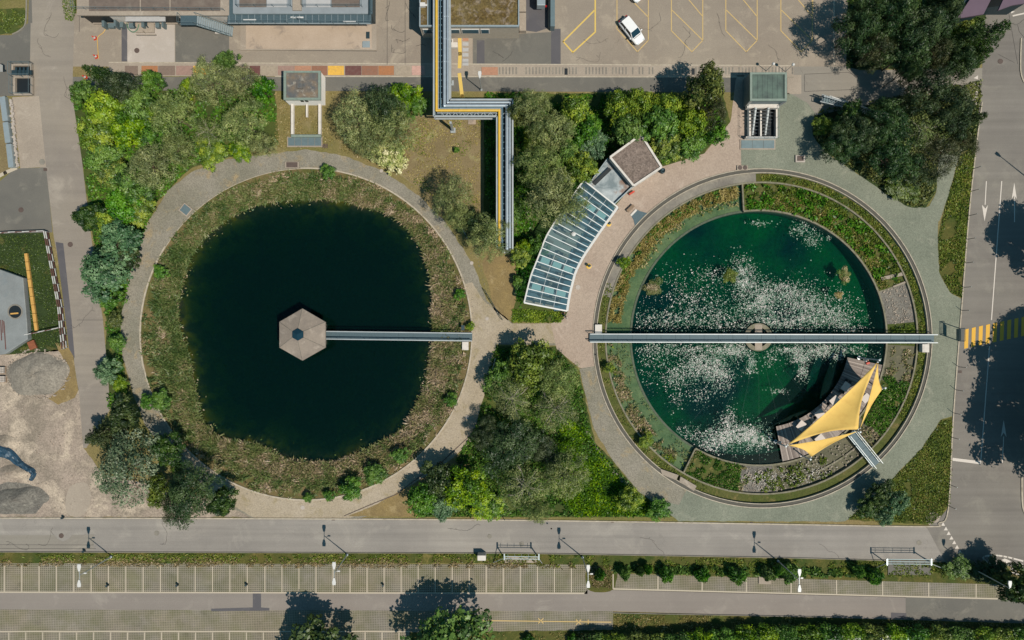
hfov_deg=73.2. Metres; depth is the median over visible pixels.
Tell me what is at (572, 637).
shrub
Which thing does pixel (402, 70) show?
channel cover
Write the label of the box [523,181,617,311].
glass house
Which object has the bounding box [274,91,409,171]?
grass
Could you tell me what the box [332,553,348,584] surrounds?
street lamp
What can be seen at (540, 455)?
pine tree
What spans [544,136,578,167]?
leafy tree
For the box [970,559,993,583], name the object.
leafy tree
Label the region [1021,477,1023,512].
kerb
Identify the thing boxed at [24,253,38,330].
timber beam
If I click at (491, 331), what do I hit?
footpath
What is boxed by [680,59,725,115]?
leafy tree
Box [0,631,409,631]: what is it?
bay marking
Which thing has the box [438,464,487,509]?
leafy tree
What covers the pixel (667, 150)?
leafy tree
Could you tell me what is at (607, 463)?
kerb
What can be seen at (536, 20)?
asphalt patch
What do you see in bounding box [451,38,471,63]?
concrete slab ground
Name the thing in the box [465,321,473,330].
bush
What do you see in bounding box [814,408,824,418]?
deck table
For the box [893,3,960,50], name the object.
pine tree
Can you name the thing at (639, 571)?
shrub
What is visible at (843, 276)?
islet
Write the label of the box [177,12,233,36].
steel stair
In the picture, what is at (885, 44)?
pine tree
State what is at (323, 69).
channel cover
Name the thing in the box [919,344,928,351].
white box
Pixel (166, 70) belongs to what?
channel cover
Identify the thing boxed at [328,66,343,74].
channel cover
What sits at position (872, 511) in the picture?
leafy tree
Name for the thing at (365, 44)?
service hatch
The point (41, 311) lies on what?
grass ground
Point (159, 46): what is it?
concrete slab ground
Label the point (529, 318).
grass
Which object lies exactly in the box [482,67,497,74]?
channel cover
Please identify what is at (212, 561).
grass
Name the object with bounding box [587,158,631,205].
tray roofed annex
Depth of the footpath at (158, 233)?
96.99 m
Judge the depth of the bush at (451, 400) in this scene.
95.75 m
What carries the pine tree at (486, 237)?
on the ground at (98, 452)
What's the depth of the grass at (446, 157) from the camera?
96.94 m
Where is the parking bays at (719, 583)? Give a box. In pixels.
[614,574,1003,597]
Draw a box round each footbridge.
[326,331,471,340]
[589,334,937,342]
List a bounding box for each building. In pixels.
[70,0,228,34]
[228,0,375,23]
[419,0,525,48]
[943,0,1023,28]
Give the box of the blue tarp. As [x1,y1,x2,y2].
[0,446,36,480]
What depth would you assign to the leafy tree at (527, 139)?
94.07 m
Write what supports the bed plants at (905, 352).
on the planter bed at (898, 354)
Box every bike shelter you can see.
[493,553,541,562]
[876,559,941,574]
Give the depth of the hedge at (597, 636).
95.19 m
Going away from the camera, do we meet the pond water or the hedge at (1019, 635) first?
the hedge at (1019, 635)
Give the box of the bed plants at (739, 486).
[687,450,746,490]
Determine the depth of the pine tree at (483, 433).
93.14 m
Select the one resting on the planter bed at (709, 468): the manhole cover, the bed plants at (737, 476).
the bed plants at (737, 476)
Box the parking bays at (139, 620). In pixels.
[0,609,612,639]
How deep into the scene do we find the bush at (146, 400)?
95.18 m
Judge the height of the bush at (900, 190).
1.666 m
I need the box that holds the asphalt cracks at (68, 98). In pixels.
[37,17,92,329]
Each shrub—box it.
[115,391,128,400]
[366,142,408,175]
[522,633,534,639]
[567,632,577,639]
[593,568,606,581]
[618,566,629,581]
[634,567,644,576]
[644,564,652,574]
[658,565,673,583]
[693,568,710,582]
[726,566,746,585]
[760,564,775,581]
[771,563,785,576]
[781,563,798,584]
[852,564,865,578]
[864,568,884,585]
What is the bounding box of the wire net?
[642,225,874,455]
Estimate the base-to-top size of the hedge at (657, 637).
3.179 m
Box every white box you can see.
[462,342,468,349]
[595,324,601,332]
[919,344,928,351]
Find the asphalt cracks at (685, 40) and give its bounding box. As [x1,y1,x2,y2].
[576,14,778,61]
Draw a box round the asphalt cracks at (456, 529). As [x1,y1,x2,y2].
[6,19,1023,565]
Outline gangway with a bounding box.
[848,430,882,468]
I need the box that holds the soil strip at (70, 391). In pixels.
[49,343,78,404]
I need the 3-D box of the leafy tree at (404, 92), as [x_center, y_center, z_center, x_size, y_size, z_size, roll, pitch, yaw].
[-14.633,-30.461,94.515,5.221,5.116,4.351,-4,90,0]
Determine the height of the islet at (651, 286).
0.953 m
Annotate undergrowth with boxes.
[73,81,276,408]
[414,347,669,518]
[484,91,720,307]
[551,419,654,517]
[611,564,880,578]
[812,79,982,207]
[846,0,985,68]
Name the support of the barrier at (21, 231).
on the grass ground at (41, 311)
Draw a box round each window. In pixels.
[423,29,432,33]
[451,29,460,33]
[461,29,479,33]
[480,29,489,33]
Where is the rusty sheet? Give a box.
[27,340,37,349]
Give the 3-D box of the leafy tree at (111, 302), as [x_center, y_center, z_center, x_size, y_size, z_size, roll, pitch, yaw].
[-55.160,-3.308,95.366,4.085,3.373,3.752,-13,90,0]
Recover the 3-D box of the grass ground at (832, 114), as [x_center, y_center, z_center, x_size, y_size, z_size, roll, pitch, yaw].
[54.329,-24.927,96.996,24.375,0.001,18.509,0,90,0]
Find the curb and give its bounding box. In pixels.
[781,429,872,481]
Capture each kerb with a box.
[0,102,982,526]
[0,551,943,561]
[12,0,26,34]
[139,167,472,500]
[344,435,470,515]
[586,430,631,486]
[593,168,931,507]
[613,612,831,617]
[1020,38,1023,82]
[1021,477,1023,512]
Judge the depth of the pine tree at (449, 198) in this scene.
90.66 m
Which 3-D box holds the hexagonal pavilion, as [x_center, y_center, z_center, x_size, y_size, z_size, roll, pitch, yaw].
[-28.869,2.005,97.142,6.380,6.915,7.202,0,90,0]
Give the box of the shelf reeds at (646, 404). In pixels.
[617,343,691,458]
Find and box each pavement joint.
[804,68,857,91]
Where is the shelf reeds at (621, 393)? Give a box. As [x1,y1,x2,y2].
[608,343,688,460]
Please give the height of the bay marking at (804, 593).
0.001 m
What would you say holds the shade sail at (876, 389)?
attached to the sail mast
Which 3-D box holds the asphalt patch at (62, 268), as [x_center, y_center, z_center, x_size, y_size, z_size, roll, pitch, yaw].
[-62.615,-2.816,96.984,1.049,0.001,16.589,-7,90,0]
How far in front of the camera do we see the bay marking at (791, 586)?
96.98 m
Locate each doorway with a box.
[83,16,113,22]
[159,16,179,22]
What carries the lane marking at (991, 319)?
on the road at (987, 513)
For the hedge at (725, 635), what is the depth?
94.93 m
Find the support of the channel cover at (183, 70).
on the concrete strip at (473, 70)
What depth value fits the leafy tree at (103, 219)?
93.52 m
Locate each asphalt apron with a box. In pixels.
[0,0,31,95]
[0,168,51,232]
[30,23,46,167]
[73,0,560,66]
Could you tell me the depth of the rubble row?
96.72 m
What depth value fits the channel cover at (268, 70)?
96.93 m
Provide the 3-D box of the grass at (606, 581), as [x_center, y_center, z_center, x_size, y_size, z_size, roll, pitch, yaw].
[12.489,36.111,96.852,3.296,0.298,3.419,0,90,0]
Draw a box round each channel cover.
[125,66,137,74]
[141,66,157,72]
[158,66,174,74]
[176,66,192,74]
[193,66,207,74]
[250,66,259,74]
[261,66,276,74]
[278,66,293,74]
[295,66,310,70]
[312,66,326,74]
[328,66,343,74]
[345,66,360,74]
[362,66,377,74]
[378,66,393,74]
[395,66,410,74]
[412,66,424,74]
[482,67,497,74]
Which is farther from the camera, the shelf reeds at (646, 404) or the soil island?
the shelf reeds at (646, 404)
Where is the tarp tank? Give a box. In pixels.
[0,269,31,354]
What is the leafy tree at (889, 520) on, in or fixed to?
on the grass ground at (907, 485)
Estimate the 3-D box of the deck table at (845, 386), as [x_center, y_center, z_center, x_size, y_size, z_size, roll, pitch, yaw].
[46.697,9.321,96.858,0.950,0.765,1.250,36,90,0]
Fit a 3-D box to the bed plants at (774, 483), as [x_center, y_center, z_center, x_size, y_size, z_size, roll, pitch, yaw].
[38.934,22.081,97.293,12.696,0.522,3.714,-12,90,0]
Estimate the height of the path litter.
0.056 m
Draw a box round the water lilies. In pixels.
[635,219,880,459]
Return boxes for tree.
[68,78,96,105]
[70,202,107,231]
[75,110,116,153]
[79,246,133,303]
[81,64,130,93]
[82,86,126,125]
[83,142,125,174]
[84,414,128,450]
[90,428,165,510]
[92,357,121,385]
[94,71,143,104]
[94,158,126,188]
[95,207,127,234]
[97,287,127,309]
[98,218,143,263]
[104,185,142,224]
[106,163,156,208]
[108,110,148,150]
[108,394,139,433]
[115,243,141,269]
[118,84,161,125]
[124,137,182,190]
[125,193,156,227]
[136,121,172,154]
[140,69,167,92]
[146,105,171,126]
[146,472,170,508]
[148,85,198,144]
[150,430,185,473]
[160,492,195,523]
[163,458,225,530]
[164,132,199,169]
[179,77,194,99]
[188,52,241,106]
[193,115,222,149]
[204,484,239,516]
[212,49,242,73]
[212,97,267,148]
[219,63,262,101]
[246,130,279,157]
[248,75,277,108]
[288,613,358,639]
[331,84,384,148]
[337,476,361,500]
[347,130,382,162]
[362,82,408,133]
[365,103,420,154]
[388,81,422,111]
[400,605,494,639]
[402,481,437,514]
[404,93,432,120]
[420,460,456,498]
[430,170,473,217]
[430,496,460,522]
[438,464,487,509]
[442,204,474,231]
[460,207,495,246]
[466,213,509,262]
[469,413,501,453]
[480,358,512,391]
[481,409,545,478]
[485,376,533,423]
[495,198,525,224]
[495,220,517,234]
[495,459,555,510]
[504,102,530,126]
[506,88,555,128]
[507,338,553,397]
[510,144,561,193]
[510,244,532,268]
[516,238,536,252]
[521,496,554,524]
[522,129,539,151]
[523,428,561,467]
[524,163,580,227]
[525,109,576,154]
[526,232,550,257]
[528,383,579,432]
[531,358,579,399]
[536,446,591,499]
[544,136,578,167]
[551,185,590,226]
[560,93,593,129]
[560,150,598,184]
[564,113,602,149]
[574,129,608,159]
[603,88,632,126]
[609,112,646,145]
[614,484,645,512]
[617,87,659,117]
[636,101,680,142]
[650,92,687,124]
[651,129,682,164]
[672,106,712,142]
[677,129,707,164]
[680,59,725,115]
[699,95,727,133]
[701,119,729,146]
[811,114,836,135]
[819,121,863,164]
[829,0,881,57]
[829,111,883,156]
[834,98,864,128]
[853,32,896,74]
[854,497,884,518]
[858,96,917,149]
[861,0,920,42]
[864,479,895,509]
[866,134,924,184]
[873,510,893,526]
[878,26,931,84]
[882,56,923,88]
[882,489,910,516]
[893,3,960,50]
[894,110,947,157]
[896,66,954,116]
[897,153,937,188]
[911,130,963,181]
[914,36,953,71]
[918,0,965,39]
[923,85,976,140]
[931,26,986,68]
[932,110,988,144]
[933,36,979,82]
[942,28,959,40]
[943,131,979,160]
[951,47,993,80]
[954,17,975,31]
[955,19,1011,73]
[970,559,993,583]
[984,554,1011,585]
[992,559,1023,602]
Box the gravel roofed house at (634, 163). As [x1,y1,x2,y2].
[608,136,661,190]
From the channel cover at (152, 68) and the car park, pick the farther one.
the car park
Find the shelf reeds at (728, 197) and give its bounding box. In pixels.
[608,186,739,323]
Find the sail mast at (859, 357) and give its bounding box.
[857,356,880,360]
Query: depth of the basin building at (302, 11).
93.70 m
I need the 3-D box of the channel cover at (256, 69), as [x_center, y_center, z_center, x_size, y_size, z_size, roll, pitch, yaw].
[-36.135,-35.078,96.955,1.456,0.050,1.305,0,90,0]
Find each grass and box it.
[0,9,24,32]
[1,557,575,569]
[62,0,75,20]
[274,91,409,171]
[403,117,481,208]
[419,614,1023,639]
[511,308,562,323]
[589,566,611,588]
[938,150,975,296]
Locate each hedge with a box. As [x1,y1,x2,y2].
[576,631,603,639]
[601,631,630,639]
[622,630,650,639]
[646,633,670,639]
[662,629,690,639]
[685,627,713,639]
[706,625,738,639]
[731,624,755,639]
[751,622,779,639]
[772,622,800,639]
[795,623,821,639]
[813,621,843,639]
[839,623,867,639]
[861,622,888,639]
[880,623,911,639]
[902,623,933,639]
[924,623,953,639]
[946,626,975,639]
[968,625,997,639]
[991,627,1018,639]
[1007,626,1023,639]
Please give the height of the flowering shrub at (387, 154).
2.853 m
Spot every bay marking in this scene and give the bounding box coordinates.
[0,591,583,593]
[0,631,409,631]
[4,565,571,591]
[8,632,399,639]
[458,38,464,98]
[483,618,610,624]
[562,0,595,52]
[613,574,976,597]
[613,588,1006,599]
[617,0,812,51]
[833,0,834,64]
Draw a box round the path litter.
[133,147,488,515]
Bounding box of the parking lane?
[0,589,995,622]
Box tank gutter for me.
[593,169,930,506]
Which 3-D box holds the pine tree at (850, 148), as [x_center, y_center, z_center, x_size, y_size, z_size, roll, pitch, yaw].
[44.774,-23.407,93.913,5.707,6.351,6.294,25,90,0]
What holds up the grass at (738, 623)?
on the grass ground at (673, 621)
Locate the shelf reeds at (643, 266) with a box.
[636,199,738,269]
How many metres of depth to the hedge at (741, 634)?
94.88 m
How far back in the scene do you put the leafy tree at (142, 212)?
94.16 m
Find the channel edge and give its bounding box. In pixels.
[109,62,793,77]
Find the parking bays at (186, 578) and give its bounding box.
[0,563,587,593]
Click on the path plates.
(464, 62)
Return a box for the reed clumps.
[145,169,467,495]
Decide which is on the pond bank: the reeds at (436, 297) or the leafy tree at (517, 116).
the reeds at (436, 297)
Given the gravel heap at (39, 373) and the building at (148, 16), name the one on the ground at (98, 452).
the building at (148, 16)
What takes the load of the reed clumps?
on the pond bank
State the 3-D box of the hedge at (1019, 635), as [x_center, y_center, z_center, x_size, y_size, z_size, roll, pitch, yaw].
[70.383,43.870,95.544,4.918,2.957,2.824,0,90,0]
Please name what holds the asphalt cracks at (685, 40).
on the car park
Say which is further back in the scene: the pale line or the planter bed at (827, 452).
the planter bed at (827, 452)
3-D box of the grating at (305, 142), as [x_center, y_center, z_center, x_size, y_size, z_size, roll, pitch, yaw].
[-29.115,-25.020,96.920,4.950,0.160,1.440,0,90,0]
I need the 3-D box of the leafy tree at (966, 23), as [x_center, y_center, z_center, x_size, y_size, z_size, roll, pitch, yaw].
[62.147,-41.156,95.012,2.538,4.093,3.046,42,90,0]
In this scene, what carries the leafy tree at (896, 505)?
on the grass ground at (907, 485)
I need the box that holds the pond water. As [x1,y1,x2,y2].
[177,198,432,463]
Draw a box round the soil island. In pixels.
[349,451,469,516]
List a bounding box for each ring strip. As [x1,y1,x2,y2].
[597,283,925,502]
[603,174,755,296]
[756,173,915,283]
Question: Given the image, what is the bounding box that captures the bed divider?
[682,184,904,491]
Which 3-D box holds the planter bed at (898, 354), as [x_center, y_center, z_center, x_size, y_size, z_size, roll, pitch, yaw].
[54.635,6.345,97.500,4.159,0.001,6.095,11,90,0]
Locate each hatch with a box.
[178,202,192,216]
[285,162,299,167]
[362,32,369,47]
[795,155,804,162]
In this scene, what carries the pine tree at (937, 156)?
on the grass ground at (832, 114)
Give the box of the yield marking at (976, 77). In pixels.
[942,11,1014,556]
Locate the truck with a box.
[536,0,546,8]
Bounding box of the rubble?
[740,284,911,490]
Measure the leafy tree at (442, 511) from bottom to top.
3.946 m
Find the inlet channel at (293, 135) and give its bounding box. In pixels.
[291,104,321,137]
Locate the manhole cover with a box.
[39,159,44,164]
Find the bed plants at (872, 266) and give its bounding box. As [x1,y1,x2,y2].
[751,196,887,289]
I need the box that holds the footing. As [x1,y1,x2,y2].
[468,120,475,123]
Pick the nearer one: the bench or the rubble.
the bench
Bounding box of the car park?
[561,0,847,66]
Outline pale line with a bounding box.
[0,168,16,176]
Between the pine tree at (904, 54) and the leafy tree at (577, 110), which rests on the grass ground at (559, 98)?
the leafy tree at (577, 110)
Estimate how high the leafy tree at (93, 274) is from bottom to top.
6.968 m
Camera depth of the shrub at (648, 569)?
95.16 m
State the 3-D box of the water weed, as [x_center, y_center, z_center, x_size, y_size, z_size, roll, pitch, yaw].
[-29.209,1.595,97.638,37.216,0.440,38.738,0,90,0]
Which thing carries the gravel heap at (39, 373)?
on the dirt ground at (63, 462)
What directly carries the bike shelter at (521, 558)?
on the grass ground at (425, 558)
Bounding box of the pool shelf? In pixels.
[607,186,753,470]
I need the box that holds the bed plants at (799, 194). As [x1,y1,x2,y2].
[745,183,897,280]
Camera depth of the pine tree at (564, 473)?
91.60 m
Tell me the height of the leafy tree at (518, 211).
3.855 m
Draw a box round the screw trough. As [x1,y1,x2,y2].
[744,105,778,139]
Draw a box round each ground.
[0,0,1019,632]
[0,8,25,33]
[0,96,8,172]
[0,233,66,353]
[0,350,248,517]
[0,482,43,513]
[0,552,1003,584]
[12,96,45,167]
[65,482,90,516]
[73,90,278,401]
[127,25,174,61]
[399,114,482,210]
[409,629,612,639]
[414,345,672,517]
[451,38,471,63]
[483,93,729,322]
[483,252,516,319]
[585,561,616,591]
[613,613,1023,639]
[787,75,800,93]
[812,99,978,207]
[846,0,985,68]
[848,417,951,524]
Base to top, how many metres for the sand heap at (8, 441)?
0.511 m
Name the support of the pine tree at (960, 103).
on the grass ground at (832, 114)
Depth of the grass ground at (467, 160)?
97.00 m
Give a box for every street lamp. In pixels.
[77,555,112,586]
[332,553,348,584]
[478,71,481,90]
[581,556,592,587]
[776,560,802,591]
[978,571,1011,588]
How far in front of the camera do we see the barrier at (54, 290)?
96.05 m
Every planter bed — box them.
[685,450,740,490]
[740,465,775,492]
[743,183,903,290]
[774,417,879,491]
[861,380,906,429]
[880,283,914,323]
[881,345,914,385]
[887,322,915,345]
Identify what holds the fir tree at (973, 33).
on the grass ground at (881, 29)
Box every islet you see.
[642,276,662,294]
[722,267,737,283]
[834,291,842,298]
[835,265,850,284]
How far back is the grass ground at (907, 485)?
97.00 m
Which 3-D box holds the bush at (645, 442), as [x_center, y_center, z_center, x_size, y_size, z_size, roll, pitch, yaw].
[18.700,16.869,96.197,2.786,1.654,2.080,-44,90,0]
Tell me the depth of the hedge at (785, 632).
94.78 m
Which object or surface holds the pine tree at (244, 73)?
on the grass ground at (270, 129)
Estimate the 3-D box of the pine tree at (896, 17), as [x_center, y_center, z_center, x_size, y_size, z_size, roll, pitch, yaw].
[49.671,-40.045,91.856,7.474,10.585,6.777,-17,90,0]
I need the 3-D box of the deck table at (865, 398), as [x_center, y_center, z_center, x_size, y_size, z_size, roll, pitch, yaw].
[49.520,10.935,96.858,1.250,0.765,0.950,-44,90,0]
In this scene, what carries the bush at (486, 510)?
on the grass ground at (558, 507)
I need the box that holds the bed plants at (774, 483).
[743,456,831,492]
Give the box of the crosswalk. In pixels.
[964,317,1023,348]
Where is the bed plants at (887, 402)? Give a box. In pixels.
[862,375,910,435]
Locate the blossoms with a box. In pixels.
[745,461,829,489]
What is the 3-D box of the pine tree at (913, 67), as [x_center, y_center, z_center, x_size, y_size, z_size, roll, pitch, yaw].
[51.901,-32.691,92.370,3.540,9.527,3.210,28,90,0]
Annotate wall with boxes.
[0,96,16,167]
[548,0,554,30]
[605,181,917,494]
[630,209,887,465]
[881,272,905,286]
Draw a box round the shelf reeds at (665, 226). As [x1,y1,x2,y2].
[609,189,721,314]
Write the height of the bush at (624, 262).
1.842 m
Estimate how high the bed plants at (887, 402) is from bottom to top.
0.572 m
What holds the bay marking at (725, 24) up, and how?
on the car park
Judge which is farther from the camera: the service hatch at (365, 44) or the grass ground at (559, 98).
the grass ground at (559, 98)
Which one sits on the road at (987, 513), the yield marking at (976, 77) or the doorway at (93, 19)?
the yield marking at (976, 77)
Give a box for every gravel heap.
[0,486,49,510]
[6,352,69,395]
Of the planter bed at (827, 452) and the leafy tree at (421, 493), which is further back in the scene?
the planter bed at (827, 452)
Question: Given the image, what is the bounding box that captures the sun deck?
[776,357,881,460]
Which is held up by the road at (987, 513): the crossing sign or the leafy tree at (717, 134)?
the crossing sign
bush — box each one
[106,309,123,328]
[109,334,127,352]
[110,375,129,393]
[140,393,156,409]
[150,388,171,410]
[152,264,169,278]
[196,134,228,172]
[228,139,251,162]
[302,492,312,502]
[319,163,336,180]
[322,490,337,501]
[363,462,388,485]
[389,447,412,463]
[443,392,457,406]
[453,288,466,300]
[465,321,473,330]
[468,488,504,522]
[512,275,528,289]
[603,363,614,372]
[615,256,631,268]
[638,431,654,449]
[646,496,672,521]
[884,168,921,203]
[942,552,973,580]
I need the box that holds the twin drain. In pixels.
[737,165,747,170]
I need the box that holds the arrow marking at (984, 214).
[982,184,1016,435]
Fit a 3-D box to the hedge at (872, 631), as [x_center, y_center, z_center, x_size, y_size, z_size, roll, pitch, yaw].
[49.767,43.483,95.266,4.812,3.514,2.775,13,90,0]
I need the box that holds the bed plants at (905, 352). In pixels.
[888,346,913,384]
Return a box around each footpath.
[73,77,744,91]
[121,149,555,517]
[168,282,554,517]
[551,75,746,367]
[579,366,685,504]
[581,94,960,521]
[919,154,958,223]
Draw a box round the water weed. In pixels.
[177,200,431,463]
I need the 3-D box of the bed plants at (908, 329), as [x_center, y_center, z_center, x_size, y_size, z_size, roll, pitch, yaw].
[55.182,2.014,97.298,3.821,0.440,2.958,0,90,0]
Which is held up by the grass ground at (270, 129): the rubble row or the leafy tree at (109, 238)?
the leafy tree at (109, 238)
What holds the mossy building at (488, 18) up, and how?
on the asphalt apron at (399, 17)
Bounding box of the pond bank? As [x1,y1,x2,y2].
[141,169,470,498]
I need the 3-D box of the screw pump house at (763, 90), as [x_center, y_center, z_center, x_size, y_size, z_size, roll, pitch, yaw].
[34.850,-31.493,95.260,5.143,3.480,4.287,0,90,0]
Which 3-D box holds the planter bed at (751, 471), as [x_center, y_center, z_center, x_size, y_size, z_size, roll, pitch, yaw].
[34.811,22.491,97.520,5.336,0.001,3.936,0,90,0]
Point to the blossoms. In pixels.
(782, 474)
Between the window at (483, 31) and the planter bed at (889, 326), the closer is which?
the window at (483, 31)
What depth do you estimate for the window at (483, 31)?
94.40 m
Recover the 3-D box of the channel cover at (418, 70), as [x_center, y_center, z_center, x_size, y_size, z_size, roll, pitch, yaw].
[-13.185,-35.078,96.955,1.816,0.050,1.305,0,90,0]
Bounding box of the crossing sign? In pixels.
[956,328,964,340]
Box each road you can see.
[0,519,944,560]
[32,0,109,447]
[792,67,981,114]
[940,4,1023,566]
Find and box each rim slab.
[660,469,677,479]
[679,476,695,490]
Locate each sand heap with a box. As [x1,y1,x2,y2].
[0,434,19,447]
[0,464,28,481]
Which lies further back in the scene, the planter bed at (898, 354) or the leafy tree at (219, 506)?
the planter bed at (898, 354)
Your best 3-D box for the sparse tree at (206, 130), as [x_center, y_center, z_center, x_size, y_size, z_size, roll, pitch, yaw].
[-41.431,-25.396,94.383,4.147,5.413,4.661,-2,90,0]
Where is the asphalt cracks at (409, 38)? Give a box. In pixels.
[386,2,511,61]
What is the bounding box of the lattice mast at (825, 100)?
[820,94,873,113]
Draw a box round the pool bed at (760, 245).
[632,214,876,460]
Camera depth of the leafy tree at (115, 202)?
93.05 m
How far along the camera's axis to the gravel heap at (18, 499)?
96.51 m
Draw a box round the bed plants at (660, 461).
[598,283,705,491]
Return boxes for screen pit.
[7,61,33,95]
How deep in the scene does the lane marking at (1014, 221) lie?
96.98 m
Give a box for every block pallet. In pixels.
[0,366,5,373]
[0,375,6,382]
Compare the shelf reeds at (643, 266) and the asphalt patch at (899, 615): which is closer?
the asphalt patch at (899, 615)
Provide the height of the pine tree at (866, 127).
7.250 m
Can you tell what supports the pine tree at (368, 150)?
on the ground at (98, 452)
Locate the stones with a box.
[0,348,76,508]
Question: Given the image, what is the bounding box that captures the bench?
[627,204,634,212]
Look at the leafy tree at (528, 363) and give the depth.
91.96 m
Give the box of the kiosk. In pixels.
[284,71,324,104]
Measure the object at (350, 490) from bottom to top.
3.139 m
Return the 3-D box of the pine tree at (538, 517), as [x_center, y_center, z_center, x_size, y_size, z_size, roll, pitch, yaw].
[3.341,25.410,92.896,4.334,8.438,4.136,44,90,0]
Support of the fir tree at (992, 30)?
on the grass ground at (881, 29)
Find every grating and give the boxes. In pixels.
[287,137,322,146]
[499,67,792,73]
[740,139,774,149]
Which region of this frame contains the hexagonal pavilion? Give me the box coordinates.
[279,308,325,360]
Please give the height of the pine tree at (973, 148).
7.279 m
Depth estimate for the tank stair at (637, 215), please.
96.94 m
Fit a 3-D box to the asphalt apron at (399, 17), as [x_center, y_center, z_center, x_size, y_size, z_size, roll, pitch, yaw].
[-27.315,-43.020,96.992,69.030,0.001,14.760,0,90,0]
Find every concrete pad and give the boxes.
[240,24,376,50]
[759,576,770,583]
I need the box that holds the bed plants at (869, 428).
[856,360,912,445]
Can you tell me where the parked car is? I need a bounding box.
[618,15,644,44]
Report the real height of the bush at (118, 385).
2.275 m
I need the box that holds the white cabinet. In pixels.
[477,552,485,560]
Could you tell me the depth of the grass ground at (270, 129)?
97.00 m
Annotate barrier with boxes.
[0,231,44,233]
[24,327,58,334]
[43,231,63,348]
[45,231,68,347]
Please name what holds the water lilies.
on the pool water
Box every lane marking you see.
[952,458,980,463]
[980,181,1001,460]
[982,555,1023,574]
[985,181,1014,462]
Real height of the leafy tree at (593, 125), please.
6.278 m
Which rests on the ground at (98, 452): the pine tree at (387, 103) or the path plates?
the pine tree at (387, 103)
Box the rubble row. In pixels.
[9,99,19,167]
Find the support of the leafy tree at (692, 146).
on the grass ground at (559, 98)
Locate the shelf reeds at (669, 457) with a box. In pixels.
[612,345,685,465]
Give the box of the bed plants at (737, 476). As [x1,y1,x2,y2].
[686,451,741,490]
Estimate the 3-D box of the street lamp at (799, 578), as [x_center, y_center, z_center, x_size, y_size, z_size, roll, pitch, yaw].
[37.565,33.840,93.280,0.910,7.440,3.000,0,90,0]
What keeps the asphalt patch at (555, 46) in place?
on the asphalt apron at (399, 17)
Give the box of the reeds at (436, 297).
[139,170,470,498]
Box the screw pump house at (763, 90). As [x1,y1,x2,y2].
[743,72,786,109]
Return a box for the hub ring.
[739,323,771,350]
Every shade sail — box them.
[787,362,877,444]
[787,431,857,457]
[860,362,882,428]
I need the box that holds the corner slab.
[926,512,940,524]
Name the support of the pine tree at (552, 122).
on the grass ground at (559, 98)
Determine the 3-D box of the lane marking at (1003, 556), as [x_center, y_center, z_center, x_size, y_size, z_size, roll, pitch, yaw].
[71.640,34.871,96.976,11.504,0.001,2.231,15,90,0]
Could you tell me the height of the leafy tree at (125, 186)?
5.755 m
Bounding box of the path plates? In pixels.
[462,42,467,65]
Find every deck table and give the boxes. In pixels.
[796,420,805,430]
[813,434,824,440]
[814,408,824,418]
[828,395,839,405]
[839,381,850,391]
[862,393,869,402]
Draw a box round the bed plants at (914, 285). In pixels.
[761,174,925,420]
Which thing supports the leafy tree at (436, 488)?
on the soil island
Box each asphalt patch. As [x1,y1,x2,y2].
[0,534,93,549]
[56,242,74,357]
[122,25,126,60]
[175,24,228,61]
[211,591,268,610]
[473,32,550,63]
[477,40,483,63]
[526,0,547,31]
[551,29,560,63]
[891,613,905,618]
[906,597,1023,622]
[927,512,996,564]
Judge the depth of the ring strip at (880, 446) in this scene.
97.30 m
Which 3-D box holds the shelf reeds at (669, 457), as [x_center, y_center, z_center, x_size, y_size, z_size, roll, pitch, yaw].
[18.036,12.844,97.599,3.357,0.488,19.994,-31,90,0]
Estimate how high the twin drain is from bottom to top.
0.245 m
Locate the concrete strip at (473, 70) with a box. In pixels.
[109,63,793,76]
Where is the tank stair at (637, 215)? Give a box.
[630,209,646,224]
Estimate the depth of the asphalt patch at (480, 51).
96.98 m
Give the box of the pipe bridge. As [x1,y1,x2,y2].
[432,0,512,252]
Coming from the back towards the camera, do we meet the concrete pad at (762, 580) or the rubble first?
the rubble
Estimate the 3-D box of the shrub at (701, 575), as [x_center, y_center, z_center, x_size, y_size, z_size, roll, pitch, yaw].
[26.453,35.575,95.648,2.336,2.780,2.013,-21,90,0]
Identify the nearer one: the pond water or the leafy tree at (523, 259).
the leafy tree at (523, 259)
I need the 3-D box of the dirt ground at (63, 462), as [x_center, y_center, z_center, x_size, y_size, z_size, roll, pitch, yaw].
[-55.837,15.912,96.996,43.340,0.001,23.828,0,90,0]
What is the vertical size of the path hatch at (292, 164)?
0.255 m
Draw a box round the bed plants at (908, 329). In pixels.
[891,324,915,344]
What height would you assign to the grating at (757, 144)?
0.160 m
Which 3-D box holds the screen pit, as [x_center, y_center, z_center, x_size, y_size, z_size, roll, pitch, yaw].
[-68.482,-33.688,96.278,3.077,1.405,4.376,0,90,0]
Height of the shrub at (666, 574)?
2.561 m
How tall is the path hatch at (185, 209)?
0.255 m

